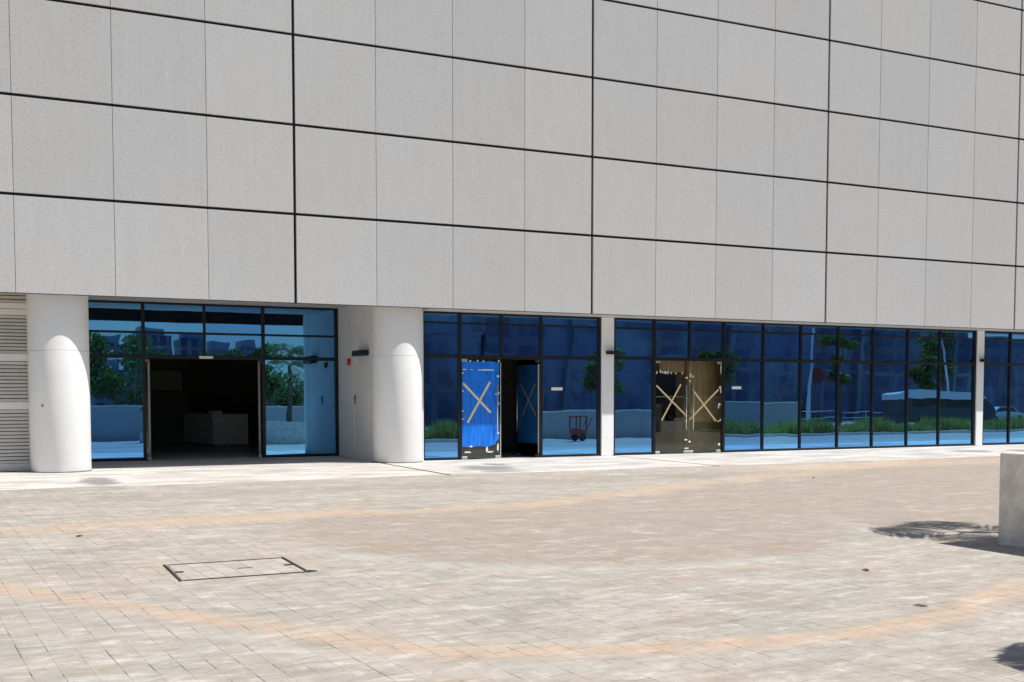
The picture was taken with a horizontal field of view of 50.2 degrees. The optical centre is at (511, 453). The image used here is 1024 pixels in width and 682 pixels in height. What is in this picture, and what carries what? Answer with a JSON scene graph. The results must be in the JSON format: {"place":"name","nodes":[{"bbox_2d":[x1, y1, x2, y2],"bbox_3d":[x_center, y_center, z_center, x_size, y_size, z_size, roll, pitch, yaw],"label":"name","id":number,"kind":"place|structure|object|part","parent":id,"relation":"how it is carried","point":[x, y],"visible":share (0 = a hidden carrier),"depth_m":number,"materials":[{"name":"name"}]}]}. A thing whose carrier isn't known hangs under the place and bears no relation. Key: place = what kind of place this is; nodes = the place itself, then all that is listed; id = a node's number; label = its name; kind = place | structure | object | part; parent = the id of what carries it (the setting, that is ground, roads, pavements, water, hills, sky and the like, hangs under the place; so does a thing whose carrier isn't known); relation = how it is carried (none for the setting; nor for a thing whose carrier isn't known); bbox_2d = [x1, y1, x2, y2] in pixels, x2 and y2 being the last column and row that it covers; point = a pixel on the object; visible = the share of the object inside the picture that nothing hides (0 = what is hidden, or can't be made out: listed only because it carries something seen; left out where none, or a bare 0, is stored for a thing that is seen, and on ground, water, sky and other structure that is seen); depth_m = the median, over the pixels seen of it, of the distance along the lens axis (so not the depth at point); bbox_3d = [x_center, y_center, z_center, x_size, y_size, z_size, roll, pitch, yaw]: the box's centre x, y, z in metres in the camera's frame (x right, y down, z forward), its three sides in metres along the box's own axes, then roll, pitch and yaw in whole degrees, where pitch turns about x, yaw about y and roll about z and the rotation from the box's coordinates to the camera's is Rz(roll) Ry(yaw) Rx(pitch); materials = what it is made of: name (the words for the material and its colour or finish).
{"place":"outdoors","nodes":[
{"label":"outdoors","id":0,"kind":"place"},
{"bbox_2d":[0,456,1023,681],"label":"plaza","id":1,"kind":"structure","parent":0,"point":[747,573],"depth_m":10.63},
{"bbox_2d":[163,557,316,581],"bbox_3d":[-2.821,1.195,11.302,1.365,0.029,1.120,-1,3,-26],"label":"access cover","id":2,"kind":"object","parent":1,"relation":"on","point":[226,569],"visible":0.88,"depth_m":11.21,"materials":[{"name":"stone"}]},
{"bbox_2d":[998,452,1023,547],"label":"concrete planter","id":3,"kind":"object","parent":1,"relation":"on","point":[1011,512],"visible":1,"depth_m":12.94,"materials":[{"name":"concrete"}]},
{"bbox_2d":[0,444,1023,490],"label":"walkway","id":4,"kind":"structure","parent":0,"point":[151,472],"depth_m":27.83,"materials":[{"name":"grey concrete"}]},
{"bbox_2d":[27,294,91,472],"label":"round column","id":5,"kind":"structure","parent":4,"relation":"on","point":[59,382],"depth_m":25.14,"materials":[{"name":"grey metal"}]},
{"bbox_2d":[372,306,422,462],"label":"round column","id":6,"kind":"structure","parent":4,"relation":"on","point":[397,376],"depth_m":28.74,"materials":[{"name":"grey metal"}]},
{"bbox_2d":[382,463,448,474],"bbox_3d":[-2.470,0.514,26.804,0.088,0.296,5.070,-1,3,-26],"label":"slot drain","id":7,"kind":"object","parent":4,"relation":"in","point":[416,469],"visible":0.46,"depth_m":26.44,"materials":[{"name":"metal"}]},
{"bbox_2d":[596,317,613,455],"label":"square pier","id":8,"kind":"structure","parent":4,"relation":"on","point":[607,391],"depth_m":32.17,"materials":[{"name":"white paint"}]},
{"bbox_2d":[606,351,620,354],"bbox_3d":[2.962,-2.954,32.077,0.400,0.100,0.212,-1,3,-26],"label":"wall lamp","id":9,"kind":"object","parent":8,"relation":"attached to","point":[614,352],"visible":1,"depth_m":32.00,"materials":[{"name":"black metal"}]},
{"bbox_2d":[966,330,984,445],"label":"square pier","id":10,"kind":"structure","parent":4,"relation":"on","point":[979,390],"depth_m":38.76,"materials":[{"name":"white paint"}]},
{"bbox_2d":[980,359,991,361],"bbox_3d":[16.736,-3.285,38.661,0.400,0.100,0.212,-1,3,-26],"label":"wall lamp","id":11,"kind":"object","parent":10,"relation":"attached to","point":[985,360],"visible":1,"depth_m":38.56,"materials":[{"name":"black metal"}]},
{"label":"ground","id":12,"kind":"structure","parent":0,"visible":0},
{"bbox_2d":[0,0,1023,471],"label":"commercial building","id":13,"kind":"structure","parent":12,"relation":"on","point":[830,162],"depth_m":29.81,"materials":[{"name":"concrete"}]},
{"bbox_2d":[0,293,29,471],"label":"louvre screen","id":14,"kind":"object","parent":13,"relation":"attached to","point":[14,432],"depth_m":25.66,"materials":[{"name":"beige paint"}]},
{"bbox_2d":[145,331,188,443],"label":"wall screen","id":15,"kind":"object","parent":13,"relation":"attached to","point":[168,393],"depth_m":40.27,"materials":[{"name":"black metal"}]},
{"bbox_2d":[88,300,338,461],"bbox_3d":[-8.364,-2.007,30.651,7.165,4.322,0.270,-1,3,-26],"label":"glass shopfront","id":16,"kind":"object","parent":13,"relation":"attached to","point":[300,414],"visible":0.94,"depth_m":30.70,"materials":[{"name":"blue glass"}]},
{"bbox_2d":[115,359,150,459],"bbox_3d":[-10.628,-1.183,29.709,1.540,2.765,0.090,-1,3,-26],"label":"sliding door","id":17,"kind":"structure","parent":16,"relation":"in","point":[146,360],"depth_m":30.02,"materials":[{"name":"grey metal"}]},
{"bbox_2d":[257,361,285,456],"bbox_3d":[-6.567,-1.286,31.650,1.575,2.765,0.090,-1,3,-26],"label":"sliding door","id":18,"kind":"structure","parent":16,"relation":"in","point":[259,408],"depth_m":31.34,"materials":[{"name":"grey metal"}]},
{"bbox_2d":[183,411,248,446],"bbox_3d":[-10.687,-0.933,39.427,1.300,1.240,2.920,-2,4,-37],"label":"reception desk","id":19,"kind":"object","parent":13,"relation":"on","point":[215,428],"visible":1,"depth_m":38.40,"materials":[{"name":"laminate"}]},
{"bbox_2d":[340,363,354,457],"bbox_3d":[-4.759,-1.245,31.386,0.081,2.680,1.270,-1,3,-26],"label":"service door","id":20,"kind":"structure","parent":13,"relation":"in","point":[346,372],"depth_m":31.37,"materials":[{"name":"metal"}]},
{"bbox_2d":[346,358,350,365],"bbox_3d":[-4.665,-2.601,31.098,0.101,0.200,0.260,-1,3,-26],"label":"fire alarm","id":21,"kind":"object","parent":13,"relation":"attached to","point":[348,362],"visible":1,"depth_m":31.04,"materials":[{"name":"red plastic"}]},
{"bbox_2d":[352,350,367,355],"bbox_3d":[-4.119,-2.732,29.799,0.252,0.150,0.840,-1,3,-26],"label":"wall lamp","id":22,"kind":"object","parent":13,"relation":"attached to","point":[360,353],"visible":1,"depth_m":29.46,"materials":[{"name":"black metal"}]},
{"bbox_2d":[423,311,600,460],"bbox_3d":[-0.177,-1.921,31.474,5.600,4.062,1.259,-1,3,-26],"label":"glass shopfront","id":23,"kind":"object","parent":13,"relation":"attached to","point":[461,401],"visible":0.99,"depth_m":30.96,"materials":[{"name":"blue glass"}]},
{"bbox_2d":[462,359,500,458],"bbox_3d":[-0.862,-1.246,30.567,1.210,2.780,0.152,-1,3,-26],"label":"door leaf","id":24,"kind":"structure","parent":23,"relation":"in","point":[480,380],"depth_m":30.54,"materials":[{"name":"blue glass"}]},
{"bbox_2d":[516,360,538,456],"bbox_3d":[0.451,-1.315,31.855,0.152,2.780,1.178,-2,4,-33],"label":"door leaf","id":25,"kind":"structure","parent":23,"relation":"in","point":[527,371],"depth_m":31.81,"materials":[{"name":"blue glass"}]},
{"bbox_2d":[551,387,562,390],"bbox_3d":[1.294,-1.864,31.543,0.380,0.100,0.018,-1,3,-26],"label":"notice plate","id":26,"kind":"object","parent":23,"relation":"attached to","point":[556,388],"visible":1,"depth_m":31.54,"materials":[{"name":"grey metal"}]},
{"bbox_2d":[675,357,744,451],"bbox_3d":[6.490,-1.632,35.075,2.510,3.100,0.660,-1,3,-26],"label":"timber cabinet","id":27,"kind":"object","parent":13,"relation":"on","point":[704,434],"visible":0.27,"depth_m":34.54,"materials":[{"name":"brown wood"}]},
{"bbox_2d":[656,361,684,396],"bbox_3d":[4.620,-2.422,34.226,1.540,1.330,0.500,-1,3,-26],"label":"timber shelf","id":28,"kind":"object","parent":27,"relation":"attached to","point":[672,366],"visible":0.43,"depth_m":34.11,"materials":[{"name":"brown wood"}]},
{"bbox_3d":[5.882,-2.048,34.423,0.810,2.100,0.030,-1,3,-26],"label":"cabinet door","id":29,"kind":"part","parent":27,"relation":"part of","materials":[{"name":"brown wood"}]},
{"bbox_3d":[6.622,-2.066,34.777,0.810,2.100,0.030,-1,3,-26],"label":"cabinet door","id":30,"kind":"part","parent":27,"relation":"part of","materials":[{"name":"brown wood"}]},
{"bbox_2d":[613,318,976,455],"bbox_3d":[9.684,-2.140,35.574,14.895,4.062,0.152,-1,3,-26],"label":"glass shopfront","id":31,"kind":"object","parent":13,"relation":"attached to","point":[826,392],"visible":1,"depth_m":35.55,"materials":[{"name":"blue glass"}]},
{"bbox_2d":[655,361,688,453],"bbox_3d":[4.886,-1.407,33.314,1.236,2.810,0.152,-1,3,-26],"label":"door leaf","id":32,"kind":"structure","parent":31,"relation":"in","point":[656,452],"depth_m":33.37,"materials":[{"name":"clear glass"}]},
{"bbox_2d":[689,362,721,452],"bbox_3d":[5.977,-1.435,33.835,1.225,2.810,0.152,-1,3,-26],"label":"door leaf","id":33,"kind":"structure","parent":31,"relation":"in","point":[692,416],"depth_m":33.72,"materials":[{"name":"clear glass"}]},
{"bbox_2d":[731,386,740,388],"bbox_3d":[7.039,-2.060,34.286,0.380,0.100,0.018,-1,3,-26],"label":"notice plate","id":34,"kind":"object","parent":31,"relation":"attached to","point":[735,387],"visible":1,"depth_m":34.27,"materials":[{"name":"grey metal"}]},
{"bbox_2d":[982,331,1023,444],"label":"glass shopfront","id":35,"kind":"object","parent":13,"relation":"attached to","point":[1003,404],"visible":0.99,"depth_m":39.41,"materials":[{"name":"blue glass"}]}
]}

